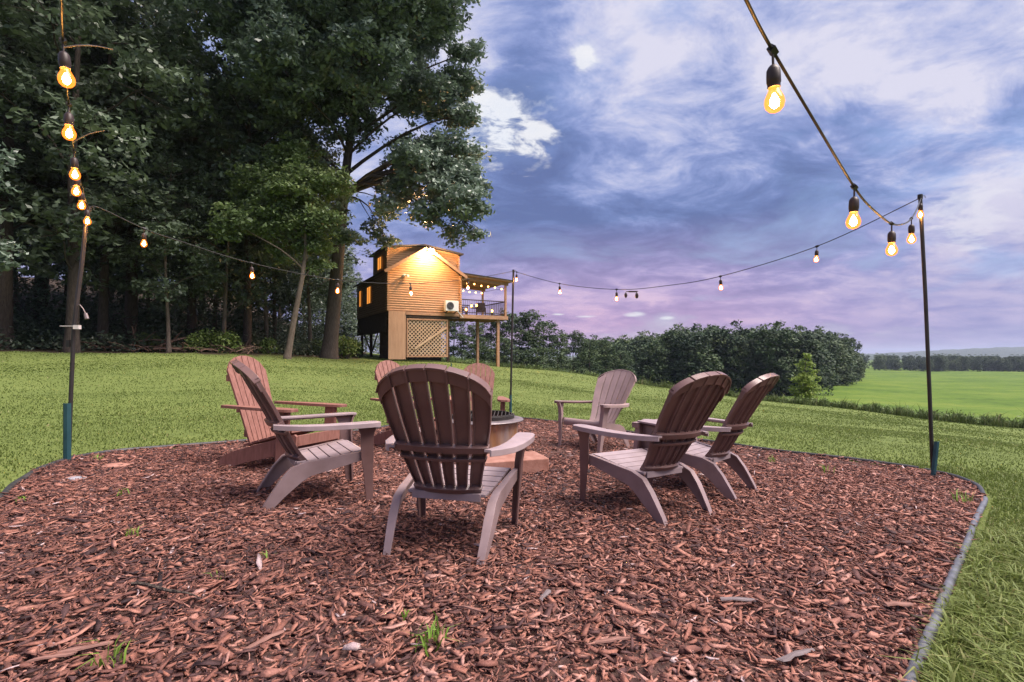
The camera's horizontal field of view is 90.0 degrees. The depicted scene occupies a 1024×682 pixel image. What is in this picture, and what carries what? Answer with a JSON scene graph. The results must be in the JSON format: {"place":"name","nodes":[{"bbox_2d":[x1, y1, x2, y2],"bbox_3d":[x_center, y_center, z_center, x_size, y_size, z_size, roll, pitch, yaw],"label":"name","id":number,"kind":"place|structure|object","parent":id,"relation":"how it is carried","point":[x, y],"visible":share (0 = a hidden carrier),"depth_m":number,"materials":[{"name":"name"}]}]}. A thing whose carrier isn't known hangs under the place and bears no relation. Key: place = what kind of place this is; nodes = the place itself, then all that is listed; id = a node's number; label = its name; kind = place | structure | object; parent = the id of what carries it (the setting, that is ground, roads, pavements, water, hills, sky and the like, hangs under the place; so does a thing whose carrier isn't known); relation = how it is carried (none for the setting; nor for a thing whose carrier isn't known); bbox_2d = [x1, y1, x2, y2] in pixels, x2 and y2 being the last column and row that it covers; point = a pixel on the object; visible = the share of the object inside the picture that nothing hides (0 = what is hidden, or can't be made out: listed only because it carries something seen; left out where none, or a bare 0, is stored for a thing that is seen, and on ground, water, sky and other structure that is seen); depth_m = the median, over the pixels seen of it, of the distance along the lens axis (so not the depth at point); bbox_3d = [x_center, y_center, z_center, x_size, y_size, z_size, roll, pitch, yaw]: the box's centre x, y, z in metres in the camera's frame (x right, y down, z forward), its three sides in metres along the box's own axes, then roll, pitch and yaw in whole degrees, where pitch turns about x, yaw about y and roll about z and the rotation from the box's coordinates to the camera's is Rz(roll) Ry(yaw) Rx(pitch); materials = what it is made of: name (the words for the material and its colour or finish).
{"place":"outdoors","nodes":[
{"label":"outdoors","id":0,"kind":"place"},
{"bbox_2d":[0,277,1023,681],"bbox_3d":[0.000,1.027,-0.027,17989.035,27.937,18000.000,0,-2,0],"label":"ground","id":1,"kind":"structure","parent":0,"point":[984,393],"depth_m":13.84,"materials":[{"name":"green plant"}]},
{"bbox_2d":[0,141,28,274],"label":"tree","id":2,"kind":"object","parent":1,"relation":"on","point":[6,263],"visible":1,"depth_m":15.14,"materials":[{"name":"green plant"}]},
{"bbox_2d":[0,0,36,268],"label":"woodland tree","id":3,"kind":"object","parent":1,"relation":"on","point":[16,95],"visible":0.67,"depth_m":19.00,"materials":[{"name":"green plant"}]},
{"bbox_2d":[14,182,60,317],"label":"woodland tree","id":4,"kind":"object","parent":1,"relation":"on","point":[45,287],"visible":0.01,"depth_m":35.34,"materials":[{"name":"green plant"}]},
{"bbox_2d":[0,4,88,200],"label":"woodland tree","id":5,"kind":"object","parent":1,"relation":"on","point":[25,141],"visible":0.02,"depth_m":27.72,"materials":[{"name":"green plant"}]},
{"bbox_2d":[0,0,142,348],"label":"woodland tree","id":6,"kind":"object","parent":1,"relation":"on","point":[9,134],"visible":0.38,"depth_m":21.58,"materials":[{"name":"green plant"}]},
{"bbox_2d":[2,2,171,325],"bbox_3d":[-25.628,-11.346,29.435,8.118,22.989,11.130,-1,-2,37],"label":"woodland tree","id":7,"kind":"object","parent":1,"relation":"on","point":[31,231],"visible":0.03,"depth_m":28.72,"materials":[{"name":"green plant"}]},
{"bbox_2d":[0,0,210,348],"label":"woodland tree","id":8,"kind":"object","parent":1,"relation":"on","point":[108,35],"visible":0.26,"depth_m":22.98,"materials":[{"name":"green plant"}]},
{"bbox_2d":[0,0,216,352],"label":"woodland tree","id":9,"kind":"object","parent":1,"relation":"on","point":[71,219],"visible":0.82,"depth_m":20.46,"materials":[{"name":"green plant"}]},
{"bbox_2d":[95,321,122,339],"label":"shrub","id":10,"kind":"object","parent":1,"relation":"on","point":[117,328],"visible":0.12,"depth_m":26.16,"materials":[{"name":"green plant"}]},
{"bbox_2d":[7,0,243,346],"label":"woodland tree","id":11,"kind":"object","parent":1,"relation":"on","point":[130,305],"visible":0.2,"depth_m":24.45,"materials":[{"name":"green plant"}]},
{"bbox_2d":[81,49,188,295],"bbox_3d":[-24.937,-10.176,33.523,9.810,20.264,7.156,0,-2,-12],"label":"woodland tree","id":12,"kind":"object","parent":1,"relation":"on","point":[125,204],"depth_m":33.86,"materials":[{"name":"green plant"}]},
{"bbox_2d":[23,339,261,354],"bbox_3d":[-19.374,0.014,24.294,16.689,1.263,4.955,0,-2,0],"label":"brush","id":13,"kind":"object","parent":1,"relation":"on","point":[246,349],"visible":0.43,"depth_m":23.00,"materials":[{"name":"brown plant"}]},
{"bbox_2d":[153,331,188,350],"bbox_3d":[-15.804,-0.002,23.831,1.538,0.973,0.288,1,-2,-22],"label":"fallen branch","id":14,"kind":"object","parent":13,"relation":"on","point":[174,340],"visible":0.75,"depth_m":23.87,"materials":[{"name":"brown wood"}]},
{"bbox_2d":[90,144,204,334],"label":"woodland tree","id":15,"kind":"object","parent":1,"relation":"on","point":[124,274],"visible":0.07,"depth_m":28.12,"materials":[{"name":"green plant"}]},
{"bbox_2d":[124,331,172,347],"bbox_3d":[-16.885,-0.047,23.605,3.059,0.809,0.222,0,-2,14],"label":"fallen branch","id":16,"kind":"object","parent":1,"relation":"on","point":[145,339],"visible":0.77,"depth_m":23.55,"materials":[{"name":"brown wood"}]},
{"bbox_2d":[136,332,163,349],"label":"shrub","id":17,"kind":"object","parent":1,"relation":"on","point":[152,344],"visible":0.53,"depth_m":23.89,"materials":[{"name":"green plant"}]},
{"bbox_2d":[106,137,230,351],"bbox_3d":[-15.274,-4.205,22.716,4.743,9.896,5.016,1,-2,-25],"label":"woodland tree","id":18,"kind":"object","parent":1,"relation":"on","point":[178,225],"visible":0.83,"depth_m":22.82,"materials":[{"name":"green plant"}]},
{"bbox_2d":[71,0,275,336],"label":"woodland tree","id":19,"kind":"object","parent":1,"relation":"on","point":[242,113],"visible":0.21,"depth_m":25.40,"materials":[{"name":"green plant"}]},
{"bbox_2d":[132,24,245,328],"bbox_3d":[-25.220,-12.882,40.284,9.947,24.444,9.655,1,-2,-40],"label":"woodland tree","id":20,"kind":"object","parent":1,"relation":"on","point":[184,311],"visible":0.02,"depth_m":39.55,"materials":[{"name":"green plant"}]},
{"bbox_2d":[0,221,379,355],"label":"undergrowth","id":21,"kind":"object","parent":1,"relation":"on","point":[50,324],"visible":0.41,"depth_m":27.72,"materials":[{"name":"green plant"}]},
{"bbox_2d":[183,332,209,351],"bbox_3d":[-14.464,0.104,23.488,1.208,1.093,1.182,-1,-2,27],"label":"shrub","id":22,"kind":"object","parent":1,"relation":"on","point":[197,343],"visible":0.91,"depth_m":23.33,"materials":[{"name":"green plant"}]},
{"bbox_2d":[143,104,261,333],"bbox_3d":[-16.845,-6.457,29.786,6.913,14.424,7.312,0,-2,-1],"label":"woodland tree","id":23,"kind":"object","parent":1,"relation":"on","point":[184,271],"visible":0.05,"depth_m":28.50,"materials":[{"name":"green plant"}]},
{"bbox_2d":[146,126,273,349],"bbox_3d":[-14.578,-4.948,24.995,5.808,11.458,5.492,1,-2,-23],"label":"woodland tree","id":24,"kind":"object","parent":1,"relation":"on","point":[235,143],"visible":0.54,"depth_m":24.80,"materials":[{"name":"green plant"}]},
{"bbox_2d":[195,327,225,351],"bbox_3d":[-14.091,-0.040,23.982,1.472,1.216,1.369,1,-2,-36],"label":"shrub","id":25,"kind":"object","parent":1,"relation":"on","point":[210,337],"visible":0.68,"depth_m":23.77,"materials":[{"name":"green plant"}]},
{"bbox_2d":[212,330,245,352],"bbox_3d":[-12.992,0.102,23.491,1.300,1.203,1.329,0,-2,-9],"label":"shrub","id":26,"kind":"object","parent":1,"relation":"on","point":[226,338],"visible":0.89,"depth_m":23.38,"materials":[{"name":"green plant"}]},
{"bbox_2d":[131,0,352,351],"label":"woodland tree","id":27,"kind":"object","parent":1,"relation":"on","point":[250,157],"visible":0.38,"depth_m":25.19,"materials":[{"name":"green plant"}]},
{"bbox_2d":[231,329,258,348],"bbox_3d":[-14.111,-0.080,26.949,1.422,1.395,1.260,1,-2,-19],"label":"shrub","id":28,"kind":"object","parent":1,"relation":"on","point":[241,335],"visible":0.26,"depth_m":26.94,"materials":[{"name":"green plant"}]},
{"bbox_2d":[207,125,326,337],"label":"woodland tree","id":29,"kind":"object","parent":1,"relation":"on","point":[279,298],"visible":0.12,"depth_m":28.80,"materials":[{"name":"green plant"}]},
{"bbox_2d":[256,337,279,353],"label":"shrub","id":30,"kind":"object","parent":1,"relation":"on","point":[267,346],"visible":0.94,"depth_m":24.91,"materials":[{"name":"green plant"}]},
{"bbox_2d":[233,241,318,339],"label":"woodland tree","id":31,"kind":"object","parent":1,"relation":"on","point":[279,316],"visible":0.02,"depth_m":34.84,"materials":[{"name":"green plant"}]},
{"bbox_2d":[202,130,358,358],"bbox_3d":[-10.341,-4.363,23.535,6.339,10.852,4.692,0,-2,0],"label":"young tree","id":32,"kind":"object","parent":1,"relation":"on","point":[304,184],"visible":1,"depth_m":23.14,"materials":[{"name":"green plant"}]},
{"bbox_2d":[221,122,349,342],"bbox_3d":[-13.762,-6.388,31.438,7.502,14.800,7.093,0,-2,-17],"label":"woodland tree","id":33,"kind":"object","parent":1,"relation":"on","point":[288,275],"visible":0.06,"depth_m":30.98,"materials":[{"name":"green plant"}]},
{"bbox_2d":[252,144,374,353],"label":"woodland tree","id":34,"kind":"object","parent":1,"relation":"on","point":[318,286],"visible":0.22,"depth_m":29.89,"materials":[{"name":"green plant"}]},
{"bbox_2d":[307,338,322,353],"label":"shrub","id":35,"kind":"object","parent":1,"relation":"on","point":[318,344],"visible":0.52,"depth_m":29.81,"materials":[{"name":"green plant"}]},
{"bbox_2d":[276,195,357,331],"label":"woodland tree","id":36,"kind":"object","parent":1,"relation":"on","point":[320,282],"visible":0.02,"depth_m":40.74,"materials":[{"name":"green plant"}]},
{"bbox_2d":[147,0,495,358],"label":"oak tree","id":37,"kind":"object","parent":1,"relation":"on","point":[327,56],"visible":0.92,"depth_m":24.46,"materials":[{"name":"green plant"}]},
{"bbox_2d":[301,219,355,315],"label":"woodland tree","id":38,"kind":"object","parent":1,"relation":"on","point":[347,263],"visible":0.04,"depth_m":46.31,"materials":[{"name":"green plant"}]},
{"bbox_2d":[320,246,362,312],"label":"woodland tree","id":39,"kind":"object","parent":1,"relation":"on","point":[352,249],"visible":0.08,"depth_m":55.20,"materials":[{"name":"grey plant"}]},
{"bbox_2d":[338,335,360,358],"bbox_3d":[-9.220,0.330,28.550,1.642,1.460,1.766,0,-2,-18],"label":"shrub","id":40,"kind":"object","parent":1,"relation":"on","point":[347,343],"visible":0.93,"depth_m":28.36,"materials":[{"name":"green plant"}]},
{"bbox_2d":[342,339,364,356],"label":"shrub","id":41,"kind":"object","parent":1,"relation":"on","point":[359,351],"visible":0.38,"depth_m":30.83,"materials":[{"name":"green plant"}]},
{"bbox_2d":[345,272,363,338],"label":"woodland tree","id":42,"kind":"object","parent":1,"relation":"on","point":[358,273],"visible":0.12,"depth_m":62.06,"materials":[{"name":"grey plant"}]},
{"bbox_2d":[353,244,511,366],"bbox_3d":[-5.645,-1.968,35.289,8.665,7.659,9.451,1,-2,-29],"label":"cabin","id":43,"kind":"object","parent":1,"relation":"on","point":[401,321],"visible":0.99,"depth_m":31.52,"materials":[{"name":"brown wood"}]},
{"bbox_2d":[366,285,370,305],"bbox_3d":[-9.487,-3.025,33.901,0.040,1.260,1.180,1,-2,-29],"label":"window","id":44,"kind":"structure","parent":43,"relation":"in","point":[368,289],"depth_m":33.99,"materials":[{"name":"orange glass"}]},
{"bbox_2d":[377,255,381,271],"bbox_3d":[-8.170,-4.787,31.593,0.040,0.910,1.080,1,-2,-29],"label":"window","id":45,"kind":"structure","parent":43,"relation":"in","point":[379,259],"depth_m":31.57,"materials":[{"name":"orange glass"}]},
{"bbox_2d":[477,303,485,314],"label":"patio chair","id":46,"kind":"object","parent":43,"relation":"on","point":[482,306],"visible":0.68,"depth_m":35.21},
{"bbox_2d":[441,321,475,359],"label":"distant tree","id":47,"kind":"object","parent":1,"relation":"on","point":[454,330],"visible":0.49,"depth_m":73.47,"materials":[{"name":"green plant"}]},
{"bbox_2d":[456,323,489,362],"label":"distant tree","id":48,"kind":"object","parent":1,"relation":"on","point":[471,331],"visible":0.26,"depth_m":75.44,"materials":[{"name":"green plant"}]},
{"bbox_2d":[465,336,495,364],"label":"distant tree","id":49,"kind":"object","parent":1,"relation":"on","point":[482,352],"visible":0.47,"depth_m":65.81,"materials":[{"name":"green plant"}]},
{"bbox_2d":[473,314,506,363],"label":"distant tree","id":50,"kind":"object","parent":1,"relation":"on","point":[491,335],"visible":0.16,"depth_m":79.76,"materials":[{"name":"green plant"}]},
{"bbox_2d":[0,418,989,681],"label":"mulch bed","id":51,"kind":"object","parent":1,"relation":"on","point":[566,661],"visible":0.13,"depth_m":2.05,"materials":[{"name":"wood"}]},
{"bbox_2d":[26,652,76,662],"bbox_3d":[-1.372,0.942,1.528,0.123,0.011,0.017,-1,6,-17],"label":"bark piece","id":52,"kind":"object","parent":51,"relation":"on","point":[51,656],"visible":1,"depth_m":1.52,"materials":[{"name":"brown wood"}]},
{"bbox_2d":[34,640,113,657],"bbox_3d":[-1.340,0.944,1.568,0.205,0.010,0.032,-5,2,-14],"label":"bark piece","id":53,"kind":"object","parent":51,"relation":"on","point":[75,649],"visible":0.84,"depth_m":1.57,"materials":[{"name":"brown wood"}]},
{"bbox_2d":[63,206,93,460],"bbox_3d":[-3.881,-0.027,4.567,0.246,2.394,0.113,0,-2,0],"label":"light pole","id":54,"kind":"object","parent":51,"relation":"in","point":[67,422],"visible":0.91,"depth_m":4.54,"materials":[{"name":"black metal"}]},
{"bbox_2d":[57,0,113,224],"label":"string light","id":55,"kind":"object","parent":54,"relation":"hanging from","point":[66,78],"visible":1,"depth_m":2.46,"materials":[{"name":"yellow glass"}]},
{"bbox_2d":[75,635,133,670],"bbox_3d":[-1.216,0.931,1.534,0.158,0.080,0.177,1,-2,-41],"label":"grass sprout","id":56,"kind":"object","parent":51,"relation":"on","point":[114,655],"depth_m":1.53,"materials":[{"name":"green plant"}]},
{"bbox_2d":[100,463,129,467],"bbox_3d":[-3.331,1.051,4.301,0.206,0.048,0.137,1,-2,-23],"label":"rock","id":57,"kind":"object","parent":51,"relation":"on","point":[110,465],"visible":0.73,"depth_m":4.27,"materials":[{"name":"stone"}]},
{"bbox_2d":[131,582,199,597],"bbox_3d":[-1.339,0.954,1.965,0.359,0.022,0.028,-1,-2,20],"label":"twig","id":58,"kind":"object","parent":51,"relation":"on","point":[158,587],"visible":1,"depth_m":1.95,"materials":[{"name":"brown wood"}]},
{"bbox_2d":[244,629,283,648],"bbox_3d":[-0.797,0.961,1.650,0.029,0.011,0.129,-8,-1,44],"label":"bark piece","id":59,"kind":"object","parent":51,"relation":"on","point":[265,638],"visible":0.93,"depth_m":1.65,"materials":[{"name":"brown wood"}]},
{"bbox_2d":[219,356,346,474],"bbox_3d":[-2.098,0.627,4.613,0.907,0.977,0.800,0,-3,18],"label":"wooden adirondack chair","id":60,"kind":"object","parent":51,"relation":"on","point":[257,431],"visible":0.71,"depth_m":4.54,"materials":[{"name":"red wood"}]},
{"bbox_2d":[230,359,380,510],"bbox_3d":[-1.445,0.606,3.502,0.897,0.939,0.792,3,-3,-30],"label":"adirondack chair","id":61,"kind":"object","parent":51,"relation":"on","point":[305,463],"visible":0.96,"depth_m":3.35,"materials":[{"name":"plastic"}]},
{"bbox_2d":[370,360,452,446],"bbox_3d":[-1.148,0.715,5.843,0.907,0.977,0.800,-1,-4,37],"label":"wooden adirondack chair","id":62,"kind":"object","parent":51,"relation":"on","point":[383,368],"visible":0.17,"depth_m":5.91,"materials":[{"name":"red wood"}]},
{"bbox_2d":[405,608,460,656],"bbox_3d":[-0.237,0.960,1.659,0.213,0.083,0.216,-1,-2,36],"label":"grass sprout","id":63,"kind":"object","parent":51,"relation":"on","point":[433,627],"depth_m":1.69,"materials":[{"name":"green plant"}]},
{"bbox_2d":[376,363,534,564],"bbox_3d":[-0.323,0.591,2.667,0.792,0.939,0.897,1,-3,10],"label":"adirondack chair","id":64,"kind":"object","parent":51,"relation":"on","point":[421,449],"visible":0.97,"depth_m":2.47,"materials":[{"name":"brown plastic"}]},
{"bbox_2d":[0,417,918,497],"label":"landscape edging","id":65,"kind":"object","parent":51,"relation":"on","point":[9,487],"visible":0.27,"depth_m":5.39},
{"bbox_2d":[452,604,484,612],"bbox_3d":[-0.162,0.990,1.900,0.143,0.012,0.014,-6,3,28],"label":"bark piece","id":66,"kind":"object","parent":51,"relation":"on","point":[472,608],"visible":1,"depth_m":1.89,"materials":[{"name":"brown wood"}]},
{"bbox_2d":[450,363,509,410],"bbox_3d":[-0.441,0.764,6.458,0.800,0.977,0.907,2,-3,-3],"label":"wooden adirondack chair","id":67,"kind":"object","parent":51,"relation":"on","point":[476,369],"visible":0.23,"depth_m":6.85,"materials":[{"name":"red wood"}]},
{"bbox_2d":[452,410,523,455],"bbox_3d":[-0.310,0.994,5.526,0.870,0.432,0.870,0,-2,0],"label":"fire pit","id":68,"kind":"object","parent":51,"relation":"on","point":[504,426],"visible":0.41,"depth_m":5.25,"materials":[{"name":"beige stone"}]},
{"bbox_2d":[485,451,548,473],"bbox_3d":[-0.020,1.100,4.593,0.620,0.130,0.360,0,-2,-18],"label":"stone block","id":69,"kind":"object","parent":51,"relation":"on","point":[533,461],"depth_m":4.48,"materials":[{"name":"brown stone"}]},
{"bbox_2d":[540,589,550,600],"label":"bark piece","id":70,"kind":"object","parent":51,"relation":"on","point":[545,593],"visible":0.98,"depth_m":2.02,"materials":[{"name":"beige wood"}]},
{"bbox_2d":[554,369,636,452],"bbox_3d":[1.080,0.807,6.181,0.897,0.939,0.792,4,-4,-44],"label":"adirondack chair","id":71,"kind":"object","parent":51,"relation":"on","point":[613,389],"visible":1,"depth_m":6.24,"materials":[{"name":"plastic"}]},
{"bbox_2d":[592,636,629,644],"bbox_3d":[0.330,0.993,1.702,0.132,0.012,0.022,-4,5,-9],"label":"bark piece","id":72,"kind":"object","parent":51,"relation":"on","point":[608,640],"visible":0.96,"depth_m":1.70,"materials":[{"name":"brown wood"}]},
{"bbox_2d":[573,371,731,526],"bbox_3d":[0.978,0.661,3.407,0.792,0.939,0.897,4,-4,-36],"label":"adirondack chair","id":73,"kind":"object","parent":51,"relation":"on","point":[690,405],"visible":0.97,"depth_m":3.25,"materials":[{"name":"plastic"}]},
{"bbox_2d":[632,419,697,448],"bbox_3d":[1.478,0.998,4.927,0.470,0.434,0.440,-1,-2,-30],"label":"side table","id":74,"kind":"object","parent":51,"relation":"on","point":[635,425],"visible":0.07,"depth_m":4.97,"materials":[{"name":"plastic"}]},
{"bbox_2d":[642,373,779,501],"bbox_3d":[1.599,0.709,4.020,0.897,0.939,0.792,-1,-4,42],"label":"adirondack chair","id":75,"kind":"object","parent":51,"relation":"on","point":[699,456],"visible":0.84,"depth_m":3.81,"materials":[{"name":"plastic"}]},
{"bbox_2d":[720,597,757,601],"bbox_3d":[0.902,1.023,2.033,0.163,0.010,0.024,5,3,-6],"label":"bark piece","id":76,"kind":"object","parent":51,"relation":"on","point":[735,598],"visible":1,"depth_m":2.03,"materials":[{"name":"beige wood"}]},
{"bbox_2d":[776,648,814,661],"bbox_3d":[0.914,1.005,1.645,0.183,0.013,0.031,5,-9,-28],"label":"bark piece","id":77,"kind":"object","parent":51,"relation":"on","point":[789,656],"visible":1,"depth_m":1.63,"materials":[{"name":"grey wood"}]},
{"bbox_2d":[883,601,913,605],"bbox_3d":[1.532,1.039,2.030,0.103,0.011,0.042,-2,-6,6],"label":"bark piece","id":78,"kind":"object","parent":51,"relation":"on","point":[892,603],"visible":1,"depth_m":2.02,"materials":[{"name":"brown wood"}]},
{"bbox_2d":[917,194,939,476],"bbox_3d":[3.956,-0.016,4.867,0.103,2.801,0.113,0,-2,0],"label":"light pole","id":79,"kind":"object","parent":51,"relation":"in","point":[934,447],"visible":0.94,"depth_m":4.86,"materials":[{"name":"black metal"}]},
{"bbox_2d":[744,0,923,255],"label":"string light","id":80,"kind":"object","parent":79,"relation":"hanging from","point":[774,101],"visible":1,"depth_m":1.71,"materials":[{"name":"yellow glass"}]},
{"bbox_2d":[949,489,975,502],"bbox_3d":[3.381,1.159,3.843,0.159,0.088,0.159,-1,-2,40],"label":"grass sprout","id":81,"kind":"object","parent":51,"relation":"on","point":[962,497],"depth_m":3.82,"materials":[{"name":"green plant"}]},
{"bbox_2d":[490,336,520,364],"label":"distant tree","id":82,"kind":"object","parent":1,"relation":"on","point":[504,358],"visible":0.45,"depth_m":67.86,"materials":[{"name":"green plant"}]},
{"bbox_2d":[490,308,532,364],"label":"distant tree","id":83,"kind":"object","parent":1,"relation":"on","point":[506,325],"visible":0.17,"depth_m":77.48,"materials":[{"name":"green plant"}]},
{"bbox_2d":[509,270,515,411],"bbox_3d":[0.015,0.094,9.490,0.131,2.850,0.063,0,-2,0],"label":"light pole","id":84,"kind":"object","parent":1,"relation":"on","point":[510,403],"visible":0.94,"depth_m":9.49,"materials":[{"name":"black metal"}]},
{"bbox_2d":[91,206,512,294],"bbox_3d":[-1.888,-0.985,7.068,0.075,0.771,6.238,-1,-2,38],"label":"string light","id":85,"kind":"object","parent":84,"relation":"hanging from","point":[144,244],"visible":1,"depth_m":5.75,"materials":[{"name":"black glass"}]},
{"bbox_2d":[514,199,917,300],"bbox_3d":[1.979,-0.988,7.226,0.077,0.757,6.040,1,-2,-40],"label":"string light","id":86,"kind":"object","parent":84,"relation":"hanging from","point":[816,258],"visible":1,"depth_m":6.44,"materials":[{"name":"black glass"}]},
{"bbox_2d":[508,309,550,368],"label":"distant tree","id":87,"kind":"object","parent":1,"relation":"on","point":[525,320],"visible":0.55,"depth_m":73.34,"materials":[{"name":"green plant"}]},
{"bbox_2d":[520,347,552,369],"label":"distant tree","id":88,"kind":"object","parent":1,"relation":"on","point":[535,357],"visible":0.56,"depth_m":65.73,"materials":[{"name":"green plant"}]},
{"bbox_2d":[523,320,565,369],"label":"distant tree","id":89,"kind":"object","parent":1,"relation":"on","point":[549,337],"visible":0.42,"depth_m":75.09,"materials":[{"name":"green plant"}]},
{"bbox_2d":[540,329,572,371],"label":"distant tree","id":90,"kind":"object","parent":1,"relation":"on","point":[559,343],"visible":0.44,"depth_m":79.50,"materials":[{"name":"green plant"}]},
{"bbox_2d":[555,330,590,373],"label":"distant tree","id":91,"kind":"object","parent":1,"relation":"on","point":[578,337],"visible":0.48,"depth_m":83.23,"materials":[{"name":"green plant"}]},
{"bbox_2d":[575,338,604,375],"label":"distant tree","id":92,"kind":"object","parent":1,"relation":"on","point":[589,362],"visible":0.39,"depth_m":85.67,"materials":[{"name":"green plant"}]},
{"bbox_2d":[591,336,623,374],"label":"distant tree","id":93,"kind":"object","parent":1,"relation":"on","point":[605,358],"visible":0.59,"depth_m":89.32,"materials":[{"name":"green plant"}]},
{"bbox_2d":[611,350,635,374],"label":"distant tree","id":94,"kind":"object","parent":1,"relation":"on","point":[620,353],"visible":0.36,"depth_m":91.46,"materials":[{"name":"green plant"}]},
{"bbox_2d":[441,353,1023,428],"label":"tall weeds","id":95,"kind":"object","parent":1,"relation":"on","point":[997,420],"visible":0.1,"depth_m":23.60,"materials":[{"name":"green plant"}]},
{"bbox_2d":[569,319,1023,396],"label":"woods","id":96,"kind":"object","parent":1,"relation":"on","point":[741,357],"visible":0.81,"depth_m":116.07,"materials":[{"name":"green plant"}]},
{"bbox_2d":[788,353,822,400],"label":"sapling","id":97,"kind":"object","parent":1,"relation":"on","point":[804,390],"visible":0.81,"depth_m":28.82,"materials":[{"name":"green plant"}]},
{"bbox_2d":[903,496,987,681],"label":"landscape edging","id":98,"kind":"object","parent":1,"relation":"on","point":[948,580],"visible":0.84,"depth_m":2.09,"materials":[{"name":"grey metal"}]},
{"bbox_2d":[924,468,985,496],"bbox_3d":[3.972,1.245,4.535,0.172,0.077,1.150,-1,-2,21],"label":"landscape edging","id":99,"kind":"object","parent":1,"relation":"on","point":[980,488],"visible":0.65,"depth_m":4.57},
{"bbox_2d":[18,0,1023,354],"label":"sky","id":100,"kind":"structure","parent":0,"point":[632,144],"materials":[{"name":"blue"}]},
{"bbox_2d":[865,347,1023,356],"bbox_3d":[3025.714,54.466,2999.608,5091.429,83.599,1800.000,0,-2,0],"label":"hills","id":101,"kind":"structure","parent":0,"point":[1005,351],"depth_m":2424.59,"materials":[{"name":"green plant"}]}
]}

